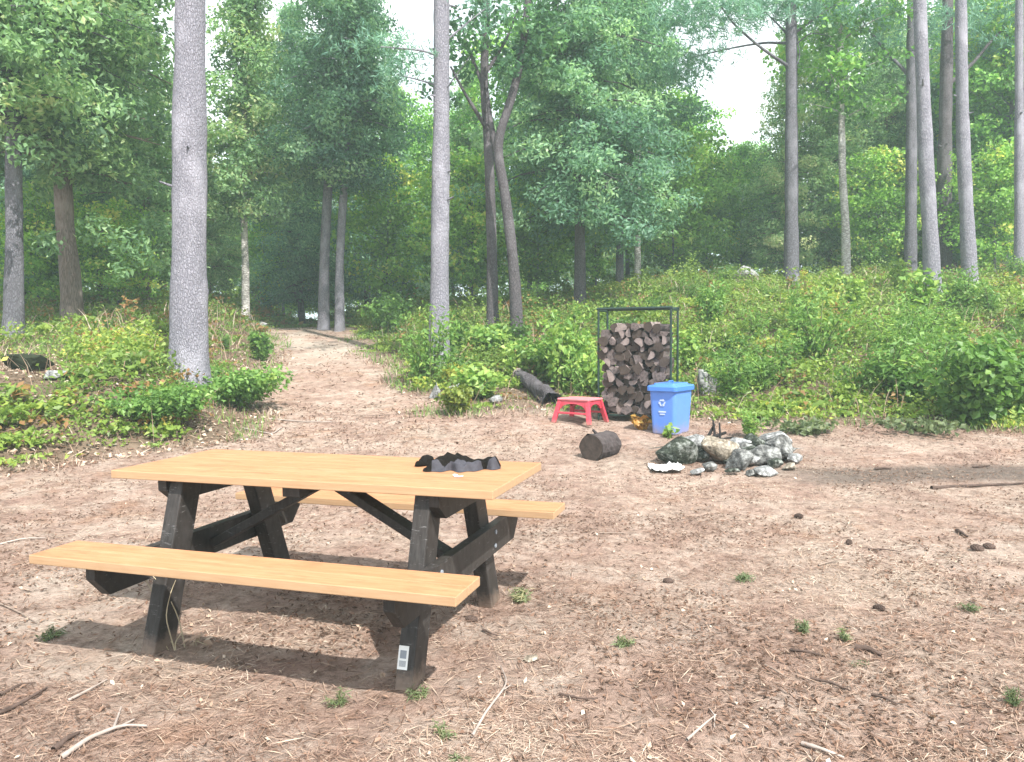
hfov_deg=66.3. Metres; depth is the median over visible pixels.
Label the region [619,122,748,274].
young maple
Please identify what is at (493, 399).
rock
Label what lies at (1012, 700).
weed
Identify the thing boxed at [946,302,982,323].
bush
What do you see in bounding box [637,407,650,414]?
firewood log
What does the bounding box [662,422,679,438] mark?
shrub
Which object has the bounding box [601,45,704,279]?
maple tree
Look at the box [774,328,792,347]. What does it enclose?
bush
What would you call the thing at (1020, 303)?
bush
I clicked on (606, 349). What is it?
firewood log
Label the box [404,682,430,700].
weed
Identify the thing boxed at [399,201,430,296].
cedar tree
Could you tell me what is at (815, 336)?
bush
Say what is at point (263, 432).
stick
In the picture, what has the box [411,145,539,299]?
young maple
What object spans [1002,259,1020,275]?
bush
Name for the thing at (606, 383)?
firewood log
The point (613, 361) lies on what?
firewood log
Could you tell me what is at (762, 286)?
bush
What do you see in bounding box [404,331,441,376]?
bush
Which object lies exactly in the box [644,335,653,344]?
firewood log
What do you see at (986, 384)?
shrub
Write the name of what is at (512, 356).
bush
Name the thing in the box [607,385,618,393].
firewood log
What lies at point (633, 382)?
firewood log
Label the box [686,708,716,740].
stick
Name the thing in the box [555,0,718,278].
poplar tree
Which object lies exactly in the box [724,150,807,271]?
maple tree
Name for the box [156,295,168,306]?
bush
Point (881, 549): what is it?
stick
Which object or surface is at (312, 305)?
young maple
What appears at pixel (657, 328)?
firewood log
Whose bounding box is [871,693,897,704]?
stick
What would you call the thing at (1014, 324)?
bush
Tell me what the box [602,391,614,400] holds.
firewood log
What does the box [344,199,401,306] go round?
cedar tree
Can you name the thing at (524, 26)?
oak tree
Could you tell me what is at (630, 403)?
firewood log
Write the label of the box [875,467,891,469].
stick
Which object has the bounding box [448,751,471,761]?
weed
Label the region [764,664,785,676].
stick
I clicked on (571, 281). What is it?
cedar tree
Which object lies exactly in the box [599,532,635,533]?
stick
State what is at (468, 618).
pine cone
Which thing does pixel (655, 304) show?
bush
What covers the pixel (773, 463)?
fire ring stone
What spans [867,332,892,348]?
bush
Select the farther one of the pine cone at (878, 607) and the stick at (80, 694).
the pine cone at (878, 607)
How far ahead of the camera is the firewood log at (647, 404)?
9.54 m
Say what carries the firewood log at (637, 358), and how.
on the firewood log at (638, 368)
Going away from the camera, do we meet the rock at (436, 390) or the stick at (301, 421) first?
the stick at (301, 421)
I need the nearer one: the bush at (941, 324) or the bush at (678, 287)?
the bush at (941, 324)
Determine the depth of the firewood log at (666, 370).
9.55 m
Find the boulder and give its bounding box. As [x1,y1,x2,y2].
[1,353,54,370]
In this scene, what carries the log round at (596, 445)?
on the ground at (948, 519)
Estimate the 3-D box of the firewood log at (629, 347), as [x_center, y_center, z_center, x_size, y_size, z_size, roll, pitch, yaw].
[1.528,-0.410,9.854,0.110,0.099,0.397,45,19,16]
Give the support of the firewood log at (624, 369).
on the firewood log at (621, 377)
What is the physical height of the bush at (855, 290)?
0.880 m
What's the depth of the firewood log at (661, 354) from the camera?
9.53 m
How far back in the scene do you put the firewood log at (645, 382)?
9.57 m
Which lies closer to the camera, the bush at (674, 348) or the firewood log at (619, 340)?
the firewood log at (619, 340)
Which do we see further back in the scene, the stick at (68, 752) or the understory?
the understory
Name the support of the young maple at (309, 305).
on the ground at (948, 519)
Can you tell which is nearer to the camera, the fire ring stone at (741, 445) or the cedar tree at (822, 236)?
the fire ring stone at (741, 445)
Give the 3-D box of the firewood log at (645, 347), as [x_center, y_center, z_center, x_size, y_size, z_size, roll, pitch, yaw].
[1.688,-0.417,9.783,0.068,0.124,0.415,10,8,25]
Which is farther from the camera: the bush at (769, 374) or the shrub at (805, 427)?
the bush at (769, 374)
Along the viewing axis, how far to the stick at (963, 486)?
6.57 m
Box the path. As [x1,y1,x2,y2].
[235,326,425,415]
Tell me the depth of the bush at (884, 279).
18.08 m
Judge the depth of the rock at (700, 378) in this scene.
11.32 m
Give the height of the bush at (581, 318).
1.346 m
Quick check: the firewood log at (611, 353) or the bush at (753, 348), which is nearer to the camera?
the firewood log at (611, 353)
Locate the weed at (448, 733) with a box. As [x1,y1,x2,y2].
[429,717,456,741]
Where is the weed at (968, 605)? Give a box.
[953,601,983,613]
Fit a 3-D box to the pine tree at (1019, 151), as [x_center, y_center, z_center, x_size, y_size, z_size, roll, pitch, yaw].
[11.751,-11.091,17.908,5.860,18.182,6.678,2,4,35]
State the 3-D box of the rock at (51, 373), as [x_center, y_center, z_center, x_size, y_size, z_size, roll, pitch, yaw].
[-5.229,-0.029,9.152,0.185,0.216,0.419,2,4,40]
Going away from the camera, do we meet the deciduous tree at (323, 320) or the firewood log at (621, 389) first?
the firewood log at (621, 389)
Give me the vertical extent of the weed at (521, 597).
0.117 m
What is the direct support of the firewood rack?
on the ground at (948, 519)
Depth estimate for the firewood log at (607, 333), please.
9.74 m
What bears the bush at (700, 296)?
on the ground at (948, 519)
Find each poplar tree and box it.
[550,0,673,282]
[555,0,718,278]
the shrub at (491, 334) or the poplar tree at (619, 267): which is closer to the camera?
the shrub at (491, 334)
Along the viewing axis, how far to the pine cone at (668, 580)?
4.30 m
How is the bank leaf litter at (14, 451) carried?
on the ground at (948, 519)
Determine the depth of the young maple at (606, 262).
45.21 m
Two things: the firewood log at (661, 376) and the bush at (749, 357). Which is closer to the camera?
the firewood log at (661, 376)
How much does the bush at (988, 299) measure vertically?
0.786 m
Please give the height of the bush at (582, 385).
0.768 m
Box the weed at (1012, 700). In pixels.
[1000,685,1023,706]
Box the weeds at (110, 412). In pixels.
[0,309,1023,458]
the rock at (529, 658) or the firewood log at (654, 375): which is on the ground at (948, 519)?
the rock at (529, 658)
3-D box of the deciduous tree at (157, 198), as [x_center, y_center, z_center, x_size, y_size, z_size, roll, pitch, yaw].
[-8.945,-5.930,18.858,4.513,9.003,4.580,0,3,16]
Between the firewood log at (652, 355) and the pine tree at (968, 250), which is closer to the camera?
the firewood log at (652, 355)
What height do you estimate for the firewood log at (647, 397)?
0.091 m
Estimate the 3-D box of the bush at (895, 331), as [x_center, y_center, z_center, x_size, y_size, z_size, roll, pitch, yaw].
[5.779,-0.646,11.594,1.339,1.327,1.340,1,3,25]
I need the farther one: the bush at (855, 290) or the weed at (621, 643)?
the bush at (855, 290)
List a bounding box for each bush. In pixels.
[101,318,115,328]
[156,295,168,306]
[216,330,231,348]
[379,302,412,332]
[390,300,462,385]
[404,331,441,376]
[416,319,428,344]
[421,310,469,351]
[433,352,457,383]
[444,362,510,397]
[445,348,480,368]
[474,285,503,305]
[499,341,532,375]
[500,316,534,349]
[521,280,540,308]
[536,301,592,383]
[541,317,579,388]
[543,307,560,336]
[547,296,561,309]
[563,347,596,394]
[566,301,582,323]
[570,331,596,380]
[570,350,604,395]
[594,318,616,329]
[595,295,631,315]
[603,313,643,324]
[645,292,663,310]
[649,300,659,312]
[669,335,681,379]
[672,285,683,292]
[672,327,701,372]
[673,373,695,383]
[680,275,702,297]
[692,286,706,297]
[693,276,729,329]
[697,286,720,303]
[703,348,767,402]
[707,361,733,388]
[710,264,736,282]
[710,344,748,367]
[713,282,730,300]
[721,329,753,355]
[724,362,766,390]
[733,355,766,389]
[737,353,762,385]
[738,305,769,340]
[738,324,804,384]
[742,356,786,391]
[746,340,761,356]
[757,281,766,291]
[759,285,780,297]
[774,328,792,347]
[782,280,826,330]
[785,289,861,366]
[794,335,812,359]
[823,302,850,318]
[824,271,858,291]
[824,346,885,397]
[839,275,869,315]
[853,292,954,370]
[861,355,957,402]
[862,332,939,403]
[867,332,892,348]
[873,308,930,350]
[876,271,894,284]
[878,283,894,293]
[886,256,911,291]
[889,286,969,344]
[897,267,948,321]
[905,325,969,382]
[922,326,969,363]
[926,314,956,334]
[931,267,974,311]
[941,259,991,309]
[945,314,971,341]
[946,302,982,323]
[975,278,1000,317]
[986,326,1021,347]
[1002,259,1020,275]
[1002,314,1023,338]
[1008,293,1023,329]
[1009,255,1023,282]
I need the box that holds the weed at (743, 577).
[734,571,756,583]
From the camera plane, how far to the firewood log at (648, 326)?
9.51 m
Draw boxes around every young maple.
[0,178,100,303]
[74,196,163,304]
[133,246,169,293]
[229,204,316,307]
[277,202,359,310]
[277,282,317,316]
[285,258,350,312]
[330,152,461,298]
[345,299,363,308]
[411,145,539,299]
[479,143,608,298]
[498,227,568,292]
[550,180,634,285]
[587,244,615,282]
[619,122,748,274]
[653,140,775,272]
[821,144,942,269]
[936,134,1013,271]
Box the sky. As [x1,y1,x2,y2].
[89,0,1010,319]
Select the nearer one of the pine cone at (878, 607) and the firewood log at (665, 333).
the pine cone at (878, 607)
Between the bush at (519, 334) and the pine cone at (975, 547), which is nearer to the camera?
the pine cone at (975, 547)
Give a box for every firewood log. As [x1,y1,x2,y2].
[597,349,606,359]
[598,337,609,346]
[599,345,612,352]
[600,329,612,339]
[602,363,609,371]
[602,377,615,387]
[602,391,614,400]
[603,358,611,366]
[606,369,617,382]
[607,349,615,359]
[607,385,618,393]
[608,397,619,406]
[608,406,616,412]
[609,337,616,345]
[610,323,621,332]
[610,358,617,364]
[611,366,619,373]
[612,332,620,338]
[614,351,624,360]
[615,323,626,331]
[615,343,625,351]
[615,393,623,399]
[616,337,623,343]
[616,361,629,366]
[616,377,623,385]
[616,404,623,413]
[617,373,624,379]
[617,385,627,394]
[618,365,631,374]
[618,400,626,406]
[619,330,626,338]
[621,337,629,345]
[621,405,634,414]
[622,392,628,401]
[624,350,635,361]
[624,373,632,379]
[624,379,631,386]
[624,399,634,406]
[625,328,632,336]
[626,345,632,352]
[627,385,637,393]
[628,392,636,399]
[629,337,641,344]
[629,380,637,385]
[630,357,634,365]
[631,323,643,330]
[631,373,640,379]
[631,405,640,412]
[632,329,643,338]
[632,344,639,351]
[632,362,645,374]
[633,355,644,363]
[634,338,646,347]
[635,390,647,401]
[637,379,642,390]
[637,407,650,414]
[639,370,651,381]
[640,330,650,337]
[640,345,650,351]
[641,386,646,392]
[642,351,649,359]
[642,377,652,385]
[643,322,660,332]
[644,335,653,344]
[644,365,653,371]
[644,394,650,400]
[644,400,650,408]
[644,408,651,413]
[645,359,654,366]
[648,351,655,359]
[649,379,659,384]
[650,365,659,372]
[651,335,661,343]
[652,324,669,332]
[652,370,656,379]
[653,342,672,351]
[653,358,660,365]
[655,351,669,358]
[655,372,669,380]
[659,356,673,367]
[660,331,673,336]
[660,363,673,373]
[662,335,672,344]
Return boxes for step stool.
[551,396,608,425]
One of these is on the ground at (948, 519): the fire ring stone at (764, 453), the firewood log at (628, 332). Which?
the fire ring stone at (764, 453)
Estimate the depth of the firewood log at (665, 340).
9.44 m
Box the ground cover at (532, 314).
[0,250,1023,467]
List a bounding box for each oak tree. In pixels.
[415,0,518,326]
[485,0,571,331]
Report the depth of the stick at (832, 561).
4.59 m
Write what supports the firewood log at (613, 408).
in the firewood rack
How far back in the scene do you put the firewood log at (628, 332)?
9.64 m
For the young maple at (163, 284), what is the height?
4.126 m
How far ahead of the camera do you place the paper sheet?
7.39 m
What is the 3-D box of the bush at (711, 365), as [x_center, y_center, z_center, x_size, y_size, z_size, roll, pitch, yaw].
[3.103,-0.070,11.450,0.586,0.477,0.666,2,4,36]
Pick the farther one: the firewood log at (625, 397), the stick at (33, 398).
the firewood log at (625, 397)
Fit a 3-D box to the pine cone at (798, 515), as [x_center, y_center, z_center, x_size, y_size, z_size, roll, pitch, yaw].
[2.075,0.978,5.669,0.044,0.044,0.075,-2,-8,-25]
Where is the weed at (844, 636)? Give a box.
[835,625,854,642]
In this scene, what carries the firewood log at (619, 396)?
on the firewood log at (621, 403)
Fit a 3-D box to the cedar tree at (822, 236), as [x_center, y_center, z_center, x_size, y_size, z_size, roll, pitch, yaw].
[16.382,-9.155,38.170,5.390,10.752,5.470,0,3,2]
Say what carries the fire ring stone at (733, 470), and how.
on the ground at (948, 519)
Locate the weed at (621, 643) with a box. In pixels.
[610,634,635,648]
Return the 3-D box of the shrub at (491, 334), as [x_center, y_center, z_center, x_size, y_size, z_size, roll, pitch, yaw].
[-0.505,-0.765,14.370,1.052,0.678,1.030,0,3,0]
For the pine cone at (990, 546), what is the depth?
4.84 m
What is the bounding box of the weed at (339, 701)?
[320,686,353,707]
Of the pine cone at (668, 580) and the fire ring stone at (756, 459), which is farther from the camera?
the fire ring stone at (756, 459)
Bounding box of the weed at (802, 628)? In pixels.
[794,618,809,633]
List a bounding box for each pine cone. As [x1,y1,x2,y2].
[465,615,477,621]
[663,578,673,583]
[794,513,802,518]
[846,539,851,544]
[872,604,885,610]
[970,544,984,550]
[982,543,995,548]
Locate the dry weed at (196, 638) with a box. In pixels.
[145,576,212,650]
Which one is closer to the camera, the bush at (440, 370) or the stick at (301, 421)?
the stick at (301, 421)
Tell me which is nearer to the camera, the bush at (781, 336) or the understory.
the bush at (781, 336)
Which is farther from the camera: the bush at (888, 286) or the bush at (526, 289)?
the bush at (526, 289)
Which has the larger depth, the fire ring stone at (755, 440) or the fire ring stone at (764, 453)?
the fire ring stone at (755, 440)
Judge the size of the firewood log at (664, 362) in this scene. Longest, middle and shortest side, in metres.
0.410 x 0.140 x 0.126 m
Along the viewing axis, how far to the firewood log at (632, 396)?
9.64 m
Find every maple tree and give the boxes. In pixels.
[209,161,239,285]
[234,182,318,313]
[336,86,456,283]
[414,109,481,292]
[449,2,614,292]
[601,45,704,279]
[642,90,736,270]
[709,139,777,266]
[713,140,770,273]
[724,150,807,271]
[835,33,939,212]
[917,0,1023,268]
[972,67,1014,169]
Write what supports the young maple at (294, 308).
on the ground at (948, 519)
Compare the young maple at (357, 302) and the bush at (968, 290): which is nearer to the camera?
the bush at (968, 290)
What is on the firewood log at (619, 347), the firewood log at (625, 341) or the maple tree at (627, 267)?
the firewood log at (625, 341)
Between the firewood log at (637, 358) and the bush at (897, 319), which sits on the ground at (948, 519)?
the bush at (897, 319)
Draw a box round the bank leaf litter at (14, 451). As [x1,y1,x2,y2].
[0,299,1020,476]
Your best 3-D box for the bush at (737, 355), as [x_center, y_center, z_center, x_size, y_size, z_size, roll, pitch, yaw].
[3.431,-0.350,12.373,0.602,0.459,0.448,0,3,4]
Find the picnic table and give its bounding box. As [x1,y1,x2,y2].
[29,449,564,692]
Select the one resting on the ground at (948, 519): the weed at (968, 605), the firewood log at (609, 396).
the weed at (968, 605)
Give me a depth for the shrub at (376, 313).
18.98 m
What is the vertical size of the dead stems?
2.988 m
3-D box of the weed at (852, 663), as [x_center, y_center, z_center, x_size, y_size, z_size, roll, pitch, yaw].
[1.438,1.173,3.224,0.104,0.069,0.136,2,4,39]
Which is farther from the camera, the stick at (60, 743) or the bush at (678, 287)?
the bush at (678, 287)
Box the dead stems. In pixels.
[0,265,1023,442]
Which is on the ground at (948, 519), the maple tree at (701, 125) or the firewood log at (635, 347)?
the maple tree at (701, 125)
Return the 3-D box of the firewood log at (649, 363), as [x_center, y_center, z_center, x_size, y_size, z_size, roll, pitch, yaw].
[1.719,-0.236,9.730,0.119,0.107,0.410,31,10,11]
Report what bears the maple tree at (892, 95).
on the ground at (948, 519)
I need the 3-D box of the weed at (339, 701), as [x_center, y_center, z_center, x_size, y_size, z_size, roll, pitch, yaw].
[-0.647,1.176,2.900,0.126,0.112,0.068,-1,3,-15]
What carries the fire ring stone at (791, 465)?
on the ground at (948, 519)
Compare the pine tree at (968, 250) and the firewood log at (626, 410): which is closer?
the firewood log at (626, 410)
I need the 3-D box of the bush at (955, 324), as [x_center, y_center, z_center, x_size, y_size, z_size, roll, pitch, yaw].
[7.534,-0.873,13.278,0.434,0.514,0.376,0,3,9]
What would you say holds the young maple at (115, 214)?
on the ground at (948, 519)
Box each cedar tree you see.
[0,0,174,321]
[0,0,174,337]
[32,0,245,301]
[163,130,254,293]
[205,0,308,319]
[209,31,317,300]
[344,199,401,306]
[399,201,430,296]
[417,56,522,298]
[506,184,598,291]
[587,181,675,282]
[727,18,840,270]
[753,0,919,272]
[809,82,863,272]
[832,0,957,269]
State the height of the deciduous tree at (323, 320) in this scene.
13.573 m
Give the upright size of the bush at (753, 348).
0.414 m
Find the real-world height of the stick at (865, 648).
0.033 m
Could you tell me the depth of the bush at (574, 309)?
16.32 m
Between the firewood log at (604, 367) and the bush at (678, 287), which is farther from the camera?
the bush at (678, 287)
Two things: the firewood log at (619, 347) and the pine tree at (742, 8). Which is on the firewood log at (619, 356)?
the firewood log at (619, 347)
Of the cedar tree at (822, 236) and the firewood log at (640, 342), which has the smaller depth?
the firewood log at (640, 342)
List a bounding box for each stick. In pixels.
[0,537,44,544]
[0,603,36,622]
[0,682,35,695]
[0,686,47,714]
[2,392,73,409]
[51,731,79,751]
[58,706,147,758]
[67,679,106,700]
[242,426,283,433]
[270,418,331,421]
[471,665,510,736]
[482,628,498,635]
[558,692,597,698]
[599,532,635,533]
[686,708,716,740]
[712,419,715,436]
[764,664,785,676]
[790,648,821,655]
[801,741,843,757]
[810,677,850,690]
[818,558,851,565]
[855,643,881,655]
[868,548,898,551]
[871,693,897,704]
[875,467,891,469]
[930,482,1023,488]
[955,529,967,536]
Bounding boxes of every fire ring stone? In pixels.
[650,436,700,464]
[686,434,704,447]
[690,468,704,474]
[696,450,709,461]
[701,435,738,460]
[702,461,717,470]
[724,468,739,472]
[725,448,753,471]
[729,437,751,443]
[739,443,751,447]
[741,445,755,449]
[743,433,765,445]
[746,469,756,475]
[748,444,781,465]
[749,455,759,464]
[754,465,777,476]
[759,431,792,442]
[764,434,792,460]
[767,458,783,468]
[783,462,795,469]
[787,453,802,463]
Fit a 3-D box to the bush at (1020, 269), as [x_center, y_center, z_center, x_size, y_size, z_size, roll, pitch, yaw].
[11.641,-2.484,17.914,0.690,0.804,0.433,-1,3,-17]
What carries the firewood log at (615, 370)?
on the firewood log at (621, 377)
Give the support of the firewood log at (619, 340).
on the firewood log at (619, 347)
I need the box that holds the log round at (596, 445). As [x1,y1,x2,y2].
[579,429,621,460]
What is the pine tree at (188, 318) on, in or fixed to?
on the ground at (948, 519)
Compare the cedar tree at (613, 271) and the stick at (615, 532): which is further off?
the cedar tree at (613, 271)
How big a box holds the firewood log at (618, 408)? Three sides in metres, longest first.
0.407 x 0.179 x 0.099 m
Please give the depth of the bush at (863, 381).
10.15 m
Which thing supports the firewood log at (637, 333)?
on the firewood log at (632, 342)
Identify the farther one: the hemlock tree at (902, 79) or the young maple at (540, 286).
the young maple at (540, 286)
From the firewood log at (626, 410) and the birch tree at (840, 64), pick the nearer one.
the firewood log at (626, 410)
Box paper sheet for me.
[648,461,684,471]
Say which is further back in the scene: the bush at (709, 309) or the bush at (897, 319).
the bush at (709, 309)
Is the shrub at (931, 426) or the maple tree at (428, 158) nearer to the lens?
the shrub at (931, 426)
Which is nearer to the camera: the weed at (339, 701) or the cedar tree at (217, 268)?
the weed at (339, 701)
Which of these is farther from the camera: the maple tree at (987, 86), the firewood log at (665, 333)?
the maple tree at (987, 86)
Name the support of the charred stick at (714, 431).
on the ground at (948, 519)
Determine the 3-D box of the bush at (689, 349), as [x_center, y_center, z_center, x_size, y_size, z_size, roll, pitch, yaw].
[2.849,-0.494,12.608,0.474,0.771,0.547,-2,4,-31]
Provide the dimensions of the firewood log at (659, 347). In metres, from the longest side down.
0.378 x 0.141 x 0.130 m
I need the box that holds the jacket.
[415,452,500,476]
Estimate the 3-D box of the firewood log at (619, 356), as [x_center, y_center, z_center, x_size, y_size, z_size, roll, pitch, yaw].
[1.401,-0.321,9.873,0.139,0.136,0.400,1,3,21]
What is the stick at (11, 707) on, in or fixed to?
on the ground at (948, 519)
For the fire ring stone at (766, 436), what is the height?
0.165 m
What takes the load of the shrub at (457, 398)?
on the ground at (948, 519)
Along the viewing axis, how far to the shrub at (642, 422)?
9.24 m
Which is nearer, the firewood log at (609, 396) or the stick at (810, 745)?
the stick at (810, 745)
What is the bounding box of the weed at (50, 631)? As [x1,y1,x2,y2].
[35,623,66,642]
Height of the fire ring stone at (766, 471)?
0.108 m
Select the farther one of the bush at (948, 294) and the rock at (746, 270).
the rock at (746, 270)
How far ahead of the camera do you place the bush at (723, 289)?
16.72 m
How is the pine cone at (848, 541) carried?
on the ground at (948, 519)
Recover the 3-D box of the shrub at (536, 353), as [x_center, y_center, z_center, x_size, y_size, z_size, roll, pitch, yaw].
[0.757,-0.425,12.486,1.629,0.893,1.279,-2,3,-23]
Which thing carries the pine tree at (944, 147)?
on the ground at (948, 519)
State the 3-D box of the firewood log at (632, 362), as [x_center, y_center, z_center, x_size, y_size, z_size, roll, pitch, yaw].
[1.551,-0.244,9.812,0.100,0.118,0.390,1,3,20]
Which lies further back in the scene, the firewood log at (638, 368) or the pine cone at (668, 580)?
the firewood log at (638, 368)
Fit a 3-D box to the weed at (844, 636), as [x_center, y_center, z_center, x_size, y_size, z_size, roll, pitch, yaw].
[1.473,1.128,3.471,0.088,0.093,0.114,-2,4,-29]
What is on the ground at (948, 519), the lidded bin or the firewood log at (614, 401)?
the lidded bin
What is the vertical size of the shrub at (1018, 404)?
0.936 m
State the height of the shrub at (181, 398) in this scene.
0.518 m
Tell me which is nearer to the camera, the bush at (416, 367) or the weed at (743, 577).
the weed at (743, 577)
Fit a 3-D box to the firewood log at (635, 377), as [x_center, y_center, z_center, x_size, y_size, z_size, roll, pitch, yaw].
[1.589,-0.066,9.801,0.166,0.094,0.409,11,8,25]
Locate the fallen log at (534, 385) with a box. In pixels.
[512,368,560,405]
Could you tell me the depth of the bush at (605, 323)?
14.63 m
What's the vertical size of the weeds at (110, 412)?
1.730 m
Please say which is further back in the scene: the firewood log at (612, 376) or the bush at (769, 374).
the bush at (769, 374)
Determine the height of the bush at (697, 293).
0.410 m
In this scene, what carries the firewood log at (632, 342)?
on the firewood log at (635, 347)
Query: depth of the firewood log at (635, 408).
9.65 m
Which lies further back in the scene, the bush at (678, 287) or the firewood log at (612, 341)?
the bush at (678, 287)
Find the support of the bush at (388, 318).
on the ground at (948, 519)
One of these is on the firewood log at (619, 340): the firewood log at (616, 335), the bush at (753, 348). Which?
the firewood log at (616, 335)
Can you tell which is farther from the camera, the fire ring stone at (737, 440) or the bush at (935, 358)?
the bush at (935, 358)
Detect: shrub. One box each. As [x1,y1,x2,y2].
[79,380,225,421]
[195,362,301,406]
[247,331,274,360]
[357,287,415,329]
[433,383,475,413]
[439,362,469,383]
[461,321,511,352]
[505,327,600,379]
[629,414,651,429]
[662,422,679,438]
[739,408,771,435]
[757,415,838,435]
[865,415,976,436]
[922,328,1023,426]
[1004,351,1023,414]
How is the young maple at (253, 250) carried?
on the ground at (948, 519)
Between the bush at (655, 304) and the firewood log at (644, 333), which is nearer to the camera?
the firewood log at (644, 333)
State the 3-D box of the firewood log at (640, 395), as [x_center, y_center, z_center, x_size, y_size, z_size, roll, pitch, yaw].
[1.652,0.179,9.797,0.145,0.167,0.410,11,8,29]
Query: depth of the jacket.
3.49 m
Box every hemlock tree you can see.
[0,0,207,296]
[0,71,112,303]
[233,0,362,322]
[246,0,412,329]
[273,197,332,319]
[274,0,432,331]
[279,0,430,308]
[452,0,704,304]
[861,38,957,268]
[894,0,1014,271]
[927,1,1011,268]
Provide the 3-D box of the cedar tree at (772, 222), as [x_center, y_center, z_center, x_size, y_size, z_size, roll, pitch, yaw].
[8.770,-7.023,24.767,3.727,8.469,3.793,-2,4,-33]
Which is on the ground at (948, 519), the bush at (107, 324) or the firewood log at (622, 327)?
the bush at (107, 324)
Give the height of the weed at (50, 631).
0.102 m
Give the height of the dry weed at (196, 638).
0.399 m
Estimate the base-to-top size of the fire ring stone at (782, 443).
0.343 m
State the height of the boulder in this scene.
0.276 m
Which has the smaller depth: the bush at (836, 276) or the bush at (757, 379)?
the bush at (757, 379)
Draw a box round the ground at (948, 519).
[0,283,1023,761]
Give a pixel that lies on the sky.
(740, 87)
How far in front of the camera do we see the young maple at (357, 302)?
41.73 m
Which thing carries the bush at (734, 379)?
on the ground at (948, 519)
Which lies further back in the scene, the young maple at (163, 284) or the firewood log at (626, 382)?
the young maple at (163, 284)
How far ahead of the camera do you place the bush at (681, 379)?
11.47 m
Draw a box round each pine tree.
[159,0,212,387]
[310,0,519,366]
[620,0,875,286]
[806,0,981,270]
[909,0,942,292]
[932,0,1023,272]
[953,0,978,284]
[1013,0,1023,283]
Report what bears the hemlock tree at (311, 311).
on the ground at (948, 519)
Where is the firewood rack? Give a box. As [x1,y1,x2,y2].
[597,306,679,419]
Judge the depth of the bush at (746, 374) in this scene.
11.22 m
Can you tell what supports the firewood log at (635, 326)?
on the firewood log at (637, 333)
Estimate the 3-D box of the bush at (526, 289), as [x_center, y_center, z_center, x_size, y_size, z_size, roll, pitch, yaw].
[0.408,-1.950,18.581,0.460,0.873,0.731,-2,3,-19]
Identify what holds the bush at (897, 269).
on the ground at (948, 519)
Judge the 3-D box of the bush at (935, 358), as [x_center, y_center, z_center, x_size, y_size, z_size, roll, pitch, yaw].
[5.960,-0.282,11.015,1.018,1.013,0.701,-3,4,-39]
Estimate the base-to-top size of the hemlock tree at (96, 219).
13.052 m
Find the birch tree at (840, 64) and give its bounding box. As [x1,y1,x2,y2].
[760,0,927,275]
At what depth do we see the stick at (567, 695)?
2.90 m
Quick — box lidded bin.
[647,380,693,434]
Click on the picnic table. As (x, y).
(279, 487)
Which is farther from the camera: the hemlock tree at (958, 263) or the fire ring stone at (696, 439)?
the hemlock tree at (958, 263)
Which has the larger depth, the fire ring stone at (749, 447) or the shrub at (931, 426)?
the shrub at (931, 426)
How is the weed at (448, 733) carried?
on the ground at (948, 519)
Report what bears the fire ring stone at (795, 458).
on the ground at (948, 519)
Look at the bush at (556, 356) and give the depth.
11.63 m
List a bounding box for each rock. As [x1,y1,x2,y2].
[42,370,71,379]
[429,380,441,398]
[488,395,502,402]
[524,655,537,661]
[696,369,719,394]
[735,265,758,280]
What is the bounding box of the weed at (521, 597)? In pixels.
[507,587,534,603]
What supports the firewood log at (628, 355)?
on the firewood log
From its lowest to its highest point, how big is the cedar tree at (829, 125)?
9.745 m
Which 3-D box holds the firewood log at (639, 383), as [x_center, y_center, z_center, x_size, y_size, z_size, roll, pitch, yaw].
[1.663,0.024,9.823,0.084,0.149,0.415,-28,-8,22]
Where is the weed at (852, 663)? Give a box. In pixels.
[847,659,868,667]
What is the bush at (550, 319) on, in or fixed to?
on the ground at (948, 519)
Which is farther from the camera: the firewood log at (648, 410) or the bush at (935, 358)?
the bush at (935, 358)
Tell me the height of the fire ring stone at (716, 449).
0.258 m
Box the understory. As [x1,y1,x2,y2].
[0,249,1012,327]
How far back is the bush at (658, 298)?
16.83 m
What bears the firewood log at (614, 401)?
on the firewood log at (613, 408)
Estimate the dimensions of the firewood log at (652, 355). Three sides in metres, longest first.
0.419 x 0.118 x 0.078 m
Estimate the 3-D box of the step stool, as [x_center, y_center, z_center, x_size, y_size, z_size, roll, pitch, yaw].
[0.843,0.364,9.710,0.578,0.320,0.439,2,4,38]
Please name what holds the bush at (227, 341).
on the ground at (948, 519)
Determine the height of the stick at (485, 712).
0.022 m
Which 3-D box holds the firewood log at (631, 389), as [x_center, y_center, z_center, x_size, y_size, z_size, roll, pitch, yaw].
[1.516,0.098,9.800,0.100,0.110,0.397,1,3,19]
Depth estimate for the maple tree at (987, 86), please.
22.94 m
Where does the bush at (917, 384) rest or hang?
on the ground at (948, 519)
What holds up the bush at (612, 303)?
on the ground at (948, 519)

